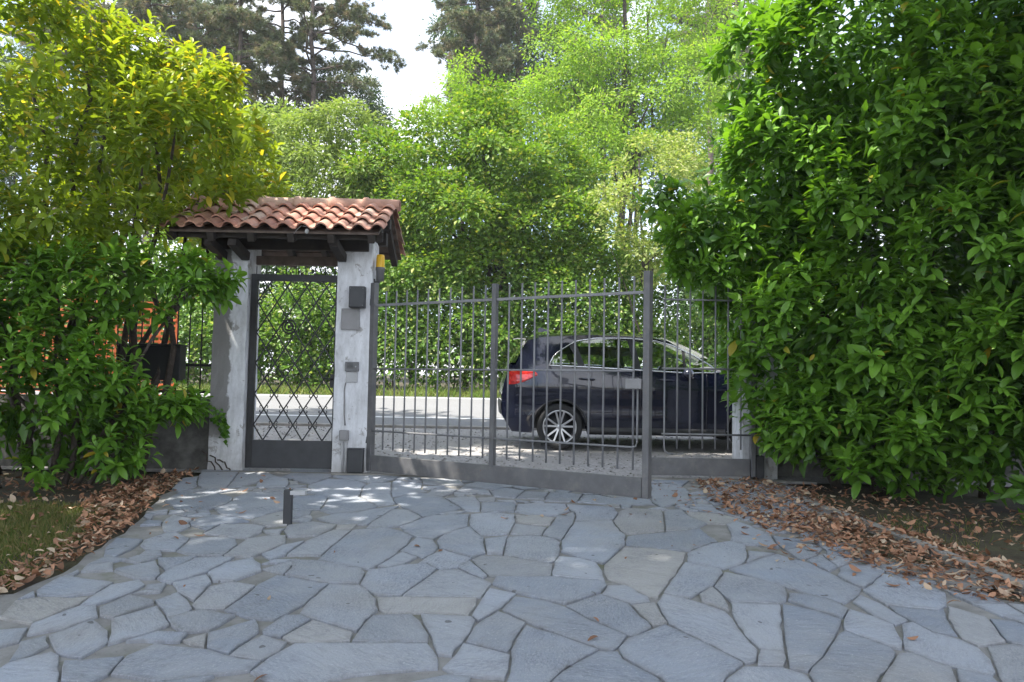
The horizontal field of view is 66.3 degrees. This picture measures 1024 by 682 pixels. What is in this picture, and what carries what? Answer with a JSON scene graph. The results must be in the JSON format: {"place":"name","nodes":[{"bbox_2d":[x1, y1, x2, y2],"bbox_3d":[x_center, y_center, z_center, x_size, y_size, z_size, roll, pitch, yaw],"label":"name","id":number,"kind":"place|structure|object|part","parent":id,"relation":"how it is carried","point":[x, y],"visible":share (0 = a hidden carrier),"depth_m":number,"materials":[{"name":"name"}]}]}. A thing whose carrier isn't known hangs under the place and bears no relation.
{"place":"outdoors","nodes":[
{"label":"outdoors","id":0,"kind":"place"},
{"bbox_2d":[27,391,505,425],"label":"road","id":1,"kind":"structure","parent":0,"point":[273,408],"depth_m":16.88,"materials":[{"name":"grey asphalt"}]},
{"bbox_2d":[1,390,500,418],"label":"road marking","id":2,"kind":"object","parent":1,"relation":"on","point":[378,416],"visible":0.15,"depth_m":15.26,"materials":[{"name":"paint"}]},
{"bbox_2d":[256,422,585,430],"bbox_3d":[-0.026,1.508,13.560,79.985,0.050,0.300,1,-3,0],"label":"road edging","id":3,"kind":"object","parent":1,"relation":"on","point":[387,425],"visible":0.15,"depth_m":13.41,"materials":[{"name":"concrete"}]},
{"bbox_2d":[0,0,1013,375],"label":"sky","id":4,"kind":"structure","parent":0,"point":[405,16],"materials":[{"name":"white"}]},
{"bbox_2d":[0,468,1023,681],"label":"patio paving","id":5,"kind":"structure","parent":0,"point":[705,640],"depth_m":4.34,"materials":[{"name":"grey stone"}]},
{"bbox_2d":[283,489,306,525],"bbox_3d":[-1.685,1.295,6.076,0.170,0.279,0.070,1,-3,0],"label":"gate stop","id":6,"kind":"object","parent":5,"relation":"on","point":[288,506],"visible":0.9,"depth_m":6.06,"materials":[{"name":"metal"}]},
{"bbox_2d":[212,470,816,484],"bbox_3d":[-0.026,1.474,8.495,6.600,0.030,0.160,1,-3,0],"label":"gate threshold","id":7,"kind":"object","parent":5,"relation":"on","point":[652,478],"visible":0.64,"depth_m":8.42,"materials":[{"name":"concrete"}]},
{"bbox_2d":[347,448,364,472],"bbox_3d":[-1.698,1.296,8.514,0.175,0.263,0.094,1,-3,0],"label":"ground box","id":8,"kind":"object","parent":7,"relation":"on","point":[355,460],"visible":1,"depth_m":8.47,"materials":[{"name":"metal"}]},
{"bbox_2d":[149,475,917,681],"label":"fallen leaves","id":9,"kind":"object","parent":5,"relation":"on","point":[182,522],"visible":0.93,"depth_m":6.65,"materials":[{"name":"brown plant"}]},
{"bbox_2d":[0,372,1023,602],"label":"ground","id":10,"kind":"structure","parent":0,"point":[1014,553],"depth_m":7.08,"materials":[{"name":"brown soil"}]},
{"bbox_2d":[0,498,109,589],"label":"grass","id":11,"kind":"structure","parent":10,"relation":"on","point":[19,522],"depth_m":5.83,"materials":[{"name":"green plant"}]},
{"bbox_2d":[0,214,123,331],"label":"thicket bush","id":12,"kind":"object","parent":10,"relation":"on","point":[61,235],"depth_m":29.99,"materials":[{"name":"green plant"}]},
{"bbox_2d":[0,74,124,241],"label":"distant tree","id":13,"kind":"object","parent":10,"relation":"on","point":[11,180],"visible":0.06,"depth_m":43.60,"materials":[{"name":"green plant"}]},
{"bbox_2d":[0,0,126,236],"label":"pine tree","id":14,"kind":"object","parent":10,"relation":"on","point":[22,43],"visible":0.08,"depth_m":34.27,"materials":[{"name":"green plant"}]},
{"bbox_2d":[0,36,136,192],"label":"distant tree","id":15,"kind":"object","parent":10,"relation":"on","point":[21,50],"visible":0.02,"depth_m":50.01,"materials":[{"name":"green plant"}]},
{"bbox_2d":[0,297,177,395],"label":"safety net","id":16,"kind":"object","parent":10,"relation":"on","point":[158,341],"visible":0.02,"depth_m":10.24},
{"bbox_2d":[0,467,198,592],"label":"fallen leaves","id":17,"kind":"object","parent":10,"relation":"on","point":[107,499],"visible":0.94,"depth_m":6.25,"materials":[{"name":"brown plant"}]},
{"bbox_2d":[64,0,157,368],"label":"pine tree","id":18,"kind":"object","parent":10,"relation":"on","point":[116,14],"visible":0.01,"depth_m":45.68,"materials":[{"name":"green plant"}]},
{"bbox_2d":[0,218,249,498],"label":"laurel","id":19,"kind":"object","parent":10,"relation":"on","point":[123,398],"visible":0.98,"depth_m":7.38,"materials":[{"name":"green plant"}]},
{"bbox_2d":[61,224,214,382],"bbox_3d":[-13.443,-1.832,29.023,7.859,6.916,5.230,1,-3,0],"label":"thicket bush","id":20,"kind":"object","parent":10,"relation":"on","point":[157,252],"visible":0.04,"depth_m":28.46,"materials":[{"name":"green plant"}]},
{"bbox_2d":[67,0,211,321],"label":"pine tree","id":21,"kind":"object","parent":10,"relation":"on","point":[161,12],"visible":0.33,"depth_m":36.69,"materials":[{"name":"green plant"}]},
{"bbox_2d":[71,91,221,343],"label":"distant tree","id":22,"kind":"object","parent":10,"relation":"on","point":[121,211],"visible":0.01,"depth_m":45.66,"materials":[{"name":"green plant"}]},
{"bbox_2d":[0,0,293,476],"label":"tall laurel","id":23,"kind":"object","parent":10,"relation":"on","point":[176,102],"visible":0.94,"depth_m":7.90,"materials":[{"name":"green plant"}]},
{"bbox_2d":[1,238,382,390],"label":"hedge","id":24,"kind":"object","parent":10,"relation":"on","point":[276,321],"visible":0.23,"depth_m":23.28,"materials":[{"name":"green plant"}]},
{"bbox_2d":[112,0,273,372],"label":"distant tree","id":25,"kind":"object","parent":10,"relation":"on","point":[199,31],"visible":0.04,"depth_m":52.10,"materials":[{"name":"green plant"}]},
{"bbox_2d":[157,0,257,374],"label":"pine tree","id":26,"kind":"object","parent":10,"relation":"on","point":[218,29],"visible":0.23,"depth_m":40.62,"materials":[{"name":"green plant"}]},
{"bbox_2d":[182,94,307,369],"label":"distant tree","id":27,"kind":"object","parent":10,"relation":"on","point":[265,103],"visible":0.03,"depth_m":42.17,"materials":[{"name":"green plant"}]},
{"bbox_2d":[181,0,311,113],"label":"pine tree","id":28,"kind":"object","parent":10,"relation":"on","point":[224,13],"visible":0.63,"depth_m":36.19,"materials":[{"name":"green plant"}]},
{"bbox_2d":[1,380,498,397],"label":"verge grass","id":29,"kind":"structure","parent":10,"relation":"on","point":[282,389],"depth_m":21.86,"materials":[{"name":"green plant"}]},
{"bbox_2d":[188,259,337,384],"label":"thicket bush","id":30,"kind":"object","parent":10,"relation":"on","point":[269,268],"visible":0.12,"depth_m":29.14,"materials":[{"name":"green plant"}]},
{"bbox_2d":[221,0,348,379],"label":"pine tree","id":31,"kind":"object","parent":10,"relation":"on","point":[302,60],"visible":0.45,"depth_m":38.49,"materials":[{"name":"green plant"}]},
{"bbox_2d":[182,93,405,387],"bbox_3d":[-7.048,-3.597,26.527,8.156,10.518,5.007,1,-3,0],"label":"ash tree","id":32,"kind":"object","parent":10,"relation":"on","point":[301,166],"visible":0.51,"depth_m":26.16,"materials":[{"name":"green plant"}]},
{"bbox_2d":[208,0,406,380],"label":"pine tree","id":33,"kind":"object","parent":10,"relation":"on","point":[358,16],"visible":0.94,"depth_m":36.89,"materials":[{"name":"green plant"}]},
{"bbox_2d":[285,55,399,195],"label":"evergreen tree","id":34,"kind":"object","parent":10,"relation":"on","point":[374,106],"visible":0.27,"depth_m":40.30,"materials":[{"name":"green plant"}]},
{"bbox_2d":[283,225,490,387],"bbox_3d":[-4.543,-1.657,28.055,7.634,6.822,4.865,1,-3,0],"label":"thicket bush","id":35,"kind":"object","parent":10,"relation":"on","point":[327,296],"visible":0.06,"depth_m":27.53,"materials":[{"name":"green plant"}]},
{"bbox_2d":[329,147,483,377],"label":"distant tree","id":36,"kind":"object","parent":10,"relation":"on","point":[416,221],"visible":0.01,"depth_m":43.54,"materials":[{"name":"green plant"}]},
{"bbox_2d":[419,0,515,224],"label":"distant tree","id":37,"kind":"object","parent":10,"relation":"on","point":[448,33],"visible":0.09,"depth_m":53.17,"materials":[{"name":"green plant"}]},
{"bbox_2d":[409,46,533,386],"bbox_3d":[-1.733,-4.933,31.381,5.510,13.657,3.403,1,-3,0],"label":"robinia tree","id":38,"kind":"object","parent":10,"relation":"on","point":[455,84],"visible":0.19,"depth_m":31.22,"materials":[{"name":"green plant"}]},
{"bbox_2d":[415,0,533,379],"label":"pine tree","id":39,"kind":"object","parent":10,"relation":"on","point":[468,23],"visible":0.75,"depth_m":43.64,"materials":[{"name":"green plant"}]},
{"bbox_2d":[322,69,638,354],"bbox_3d":[-1.102,-3.621,25.317,10.512,10.706,6.381,1,-3,0],"label":"hornbeam tree","id":40,"kind":"object","parent":10,"relation":"on","point":[441,192],"visible":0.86,"depth_m":24.44,"materials":[{"name":"green plant"}]},
{"bbox_2d":[1,425,1011,486],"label":"gravel apron","id":41,"kind":"object","parent":10,"relation":"on","point":[625,454],"visible":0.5,"depth_m":10.82,"materials":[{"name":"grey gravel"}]},
{"bbox_2d":[0,394,209,468],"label":"garden wall","id":42,"kind":"structure","parent":41,"relation":"on","point":[186,447],"depth_m":8.72,"materials":[{"name":"grey concrete"}]},
{"bbox_2d":[0,269,211,393],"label":"railing","id":43,"kind":"object","parent":42,"relation":"on","point":[200,365],"visible":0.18,"depth_m":8.87,"materials":[{"name":"black metal"}]},
{"bbox_2d":[115,343,187,380],"bbox_3d":[-3.988,0.233,8.662,0.721,0.396,0.220,1,-3,0],"label":"letter box","id":44,"kind":"object","parent":43,"relation":"attached to","point":[155,355],"visible":0.57,"depth_m":8.60,"materials":[{"name":"black plastic"}]},
{"bbox_2d":[207,249,261,469],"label":"gate pillar","id":45,"kind":"structure","parent":41,"relation":"on","point":[229,362],"depth_m":8.62,"materials":[{"name":"white paint"}]},
{"bbox_2d":[177,389,230,469],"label":"ivy","id":46,"kind":"object","parent":45,"relation":"attached to","point":[224,426],"visible":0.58,"depth_m":8.53,"materials":[{"name":"green plant"}]},
{"bbox_2d":[159,195,405,266],"bbox_3d":[-2.462,-1.261,8.948,2.353,0.791,1.863,1,-3,0],"label":"tile canopy","id":47,"kind":"object","parent":45,"relation":"attached to","point":[270,226],"visible":0.93,"depth_m":8.49,"materials":[{"name":"tile"}]},
{"bbox_2d":[296,225,308,233],"bbox_3d":[-2.190,-1.121,8.093,0.207,0.146,0.054,1,-3,0],"label":"spotlight","id":48,"kind":"object","parent":47,"relation":"hanging from","point":[306,230],"visible":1,"depth_m":8.09,"materials":[{"name":"plastic"}]},
{"bbox_2d":[245,265,337,468],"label":"garden gate","id":49,"kind":"structure","parent":45,"relation":"attached to","point":[283,453],"depth_m":8.69,"materials":[{"name":"black metal"}]},
{"bbox_2d":[331,242,378,472],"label":"gate pillar","id":50,"kind":"structure","parent":41,"relation":"on","point":[357,269],"depth_m":8.62,"materials":[{"name":"white paint"}]},
{"bbox_2d":[341,442,346,471],"bbox_3d":[-1.830,1.265,8.544,0.077,0.334,0.026,1,-3,0],"label":"conduit","id":51,"kind":"object","parent":50,"relation":"attached to","point":[342,456],"visible":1,"depth_m":8.53,"materials":[{"name":"plastic"}]},
{"bbox_2d":[339,430,348,440],"bbox_3d":[-1.832,1.028,8.544,0.103,0.111,0.056,1,-3,0],"label":"junction box","id":52,"kind":"object","parent":50,"relation":"attached to","point":[343,435],"visible":1,"depth_m":8.52,"materials":[{"name":"grey plastic"}]},
{"bbox_2d":[344,383,345,424],"bbox_3d":[-1.831,0.693,8.588,0.032,0.463,0.014,1,-3,0],"label":"cable","id":53,"kind":"object","parent":50,"relation":"attached to","point":[344,404],"visible":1,"depth_m":8.58,"materials":[{"name":"grey plastic"}]},
{"bbox_2d":[341,308,359,329],"bbox_3d":[-1.778,-0.241,8.627,0.200,0.233,0.024,1,-3,0],"label":"letter plate","id":54,"kind":"object","parent":50,"relation":"attached to","point":[350,319],"visible":1,"depth_m":8.62,"materials":[{"name":"grey plastic"}]},
{"bbox_2d":[345,362,358,370],"bbox_3d":[-1.755,0.280,8.591,0.146,0.104,0.041,1,-3,0],"label":"intercom","id":55,"kind":"object","parent":50,"relation":"attached to","point":[351,366],"visible":1,"depth_m":8.58,"materials":[{"name":"grey plastic"}]},
{"bbox_2d":[346,372,357,382],"bbox_3d":[-1.757,0.399,8.599,0.124,0.112,0.012,1,-3,0],"label":"wall plate","id":56,"kind":"object","parent":50,"relation":"attached to","point":[351,376],"depth_m":8.59,"materials":[{"name":"plastic"}]},
{"bbox_2d":[349,286,365,307],"bbox_3d":[-1.695,-0.480,8.595,0.171,0.235,0.113,1,-3,0],"label":"control box","id":57,"kind":"object","parent":50,"relation":"attached to","point":[357,296],"visible":1,"depth_m":8.54,"materials":[{"name":"metal"}]},
{"bbox_2d":[374,254,384,282],"bbox_3d":[-1.498,-0.771,8.793,0.141,0.395,0.103,1,-3,0],"label":"warning lamp","id":58,"kind":"object","parent":50,"relation":"attached to","point":[380,264],"visible":0.95,"depth_m":8.76,"materials":[{"name":"yellow plastic"}]},
{"bbox_2d":[365,271,652,498],"bbox_3d":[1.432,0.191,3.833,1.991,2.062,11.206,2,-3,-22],"label":"driveway gate","id":59,"kind":"structure","parent":50,"relation":"attached to","point":[626,486],"depth_m":7.62,"materials":[{"name":"grey metal"}]},
{"bbox_2d":[498,328,784,449],"bbox_3d":[1.989,0.680,11.689,4.395,1.705,2.119,1,0,0],"label":"parked car","id":60,"kind":"object","parent":41,"relation":"on","point":[610,408],"visible":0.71,"depth_m":10.81,"materials":[{"name":"blue paint"}]},
{"bbox_3d":[0.065,0.166,11.692,0.300,0.340,1.457,1,0,0],"label":"rear window","id":61,"kind":"part","parent":60,"relation":"part of","materials":[{"name":"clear glass"}]},
{"bbox_3d":[0.744,0.204,12.435,0.460,0.341,0.155,1,0,0],"label":"side window","id":62,"kind":"part","parent":60,"relation":"part of","materials":[{"name":"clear glass"}]},
{"bbox_3d":[1.295,0.187,12.436,0.920,0.460,0.179,1,0,0],"label":"side window","id":63,"kind":"part","parent":60,"relation":"part of","materials":[{"name":"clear glass"}]},
{"bbox_3d":[2.024,0.216,12.441,0.740,0.486,0.190,1,0,0],"label":"side window","id":64,"kind":"part","parent":60,"relation":"part of","materials":[{"name":"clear glass"}]},
{"bbox_3d":[2.613,0.305,12.465,0.440,0.331,0.141,1,0,0],"label":"side window","id":65,"kind":"part","parent":60,"relation":"part of","materials":[{"name":"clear glass"}]},
{"bbox_2d":[732,309,777,478],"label":"gate pillar","id":66,"kind":"structure","parent":41,"relation":"on","point":[770,469],"depth_m":8.75,"materials":[{"name":"white paint"}]},
{"bbox_2d":[751,310,763,478],"bbox_3d":[2.721,0.575,8.686,0.120,1.900,0.100,1,-3,0],"label":"gate post","id":67,"kind":"object","parent":41,"relation":"on","point":[759,467],"visible":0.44,"depth_m":8.60,"materials":[{"name":"concrete"}]},
{"bbox_2d":[651,285,755,476],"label":"driveway gate","id":68,"kind":"structure","parent":67,"relation":"attached to","point":[703,466],"depth_m":8.60,"materials":[{"name":"grey metal"}]},
{"bbox_2d":[412,220,600,382],"bbox_3d":[-0.273,-1.334,29.203,7.342,6.410,4.841,1,-3,0],"label":"thicket bush","id":69,"kind":"object","parent":10,"relation":"on","point":[556,329],"visible":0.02,"depth_m":28.67,"materials":[{"name":"green plant"}]},
{"bbox_2d":[376,242,672,394],"bbox_3d":[0.032,-0.599,23.711,10.382,5.090,3.105,1,-3,0],"label":"hedge","id":70,"kind":"object","parent":10,"relation":"on","point":[515,330],"visible":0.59,"depth_m":23.43,"materials":[{"name":"green plant"}]},
{"bbox_2d":[479,0,572,324],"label":"pine tree","id":71,"kind":"object","parent":10,"relation":"on","point":[516,30],"visible":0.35,"depth_m":46.20,"materials":[{"name":"green plant"}]},
{"bbox_2d":[464,82,647,325],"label":"distant tree","id":72,"kind":"object","parent":10,"relation":"on","point":[544,232],"visible":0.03,"depth_m":49.92,"materials":[{"name":"green plant"}]},
{"bbox_2d":[480,0,636,308],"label":"distant tree","id":73,"kind":"object","parent":10,"relation":"on","point":[528,62],"visible":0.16,"depth_m":51.88,"materials":[{"name":"green plant"}]},
{"bbox_2d":[560,0,641,357],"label":"pine tree","id":74,"kind":"object","parent":10,"relation":"on","point":[602,16],"visible":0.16,"depth_m":48.90,"materials":[{"name":"green plant"}]},
{"bbox_2d":[525,218,700,365],"bbox_3d":[4.092,-1.226,29.606,7.791,6.980,5.165,1,-3,0],"label":"thicket bush","id":75,"kind":"object","parent":10,"relation":"on","point":[641,295],"visible":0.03,"depth_m":29.06,"materials":[{"name":"green plant"}]},
{"bbox_2d":[498,0,755,363],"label":"robinia tree","id":76,"kind":"object","parent":10,"relation":"on","point":[683,112],"visible":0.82,"depth_m":30.96,"materials":[{"name":"green plant"}]},
{"bbox_2d":[572,41,727,366],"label":"distant tree","id":77,"kind":"object","parent":10,"relation":"on","point":[651,173],"visible":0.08,"depth_m":51.79,"materials":[{"name":"green plant"}]},
{"bbox_2d":[578,125,725,334],"bbox_3d":[4.201,-2.386,23.151,4.585,8.271,3.249,1,-3,0],"label":"pale shrub","id":78,"kind":"object","parent":10,"relation":"on","point":[684,155],"visible":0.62,"depth_m":23.01,"materials":[{"name":"green plant"}]},
{"bbox_2d":[651,0,733,355],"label":"pine tree","id":79,"kind":"object","parent":10,"relation":"on","point":[711,158],"visible":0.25,"depth_m":40.93,"materials":[{"name":"green plant"}]},
{"bbox_2d":[679,0,758,215],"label":"pine tree","id":80,"kind":"object","parent":10,"relation":"on","point":[747,49],"visible":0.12,"depth_m":47.02,"materials":[{"name":"green plant"}]},
{"bbox_2d":[672,0,797,212],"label":"distant tree","id":81,"kind":"object","parent":10,"relation":"on","point":[746,76],"visible":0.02,"depth_m":52.12,"materials":[{"name":"green plant"}]},
{"bbox_2d":[679,98,812,203],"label":"distant tree","id":82,"kind":"object","parent":10,"relation":"on","point":[715,171],"visible":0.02,"depth_m":44.94,"materials":[{"name":"green plant"}]},
{"bbox_2d":[653,224,852,367],"bbox_3d":[8.484,-1.079,28.343,8.344,7.178,4.983,1,-3,0],"label":"thicket bush","id":83,"kind":"object","parent":10,"relation":"on","point":[671,311],"visible":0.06,"depth_m":27.73,"materials":[{"name":"green plant"}]},
{"bbox_2d":[630,0,1023,519],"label":"laurel shrub","id":84,"kind":"object","parent":10,"relation":"on","point":[921,112],"visible":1,"depth_m":7.53,"materials":[{"name":"green plant"}]},
{"bbox_2d":[653,278,1008,372],"bbox_3d":[10.899,-0.124,23.652,13.848,4.718,3.646,1,-3,0],"label":"hedge","id":85,"kind":"object","parent":10,"relation":"on","point":[708,333],"visible":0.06,"depth_m":23.14,"materials":[{"name":"green plant"}]},
{"bbox_2d":[784,226,882,351],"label":"thicket bush","id":86,"kind":"object","parent":10,"relation":"on","point":[859,282],"depth_m":29.08,"materials":[{"name":"green plant"}]},
{"bbox_2d":[693,476,1023,603],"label":"fallen leaves","id":87,"kind":"object","parent":10,"relation":"on","point":[999,564],"visible":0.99,"depth_m":6.00,"materials":[{"name":"brown plant"}]},
{"bbox_2d":[795,100,942,246],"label":"distant tree","id":88,"kind":"object","parent":10,"relation":"on","point":[880,236],"depth_m":45.91,"materials":[{"name":"green plant"}]},
{"bbox_2d":[778,413,1023,480],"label":"garden wall","id":89,"kind":"structure","parent":10,"relation":"on","point":[785,469],"depth_m":8.91,"materials":[{"name":"grey concrete"}]},
{"bbox_2d":[792,497,1023,596],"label":"kerb","id":90,"kind":"structure","parent":10,"relation":"on","point":[1005,576],"depth_m":5.60,"materials":[{"name":"stone"}]},
{"bbox_2d":[863,511,1023,570],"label":"grass","id":91,"kind":"structure","parent":10,"relation":"on","point":[894,524],"depth_m":6.48,"materials":[{"name":"plant"}]}
]}

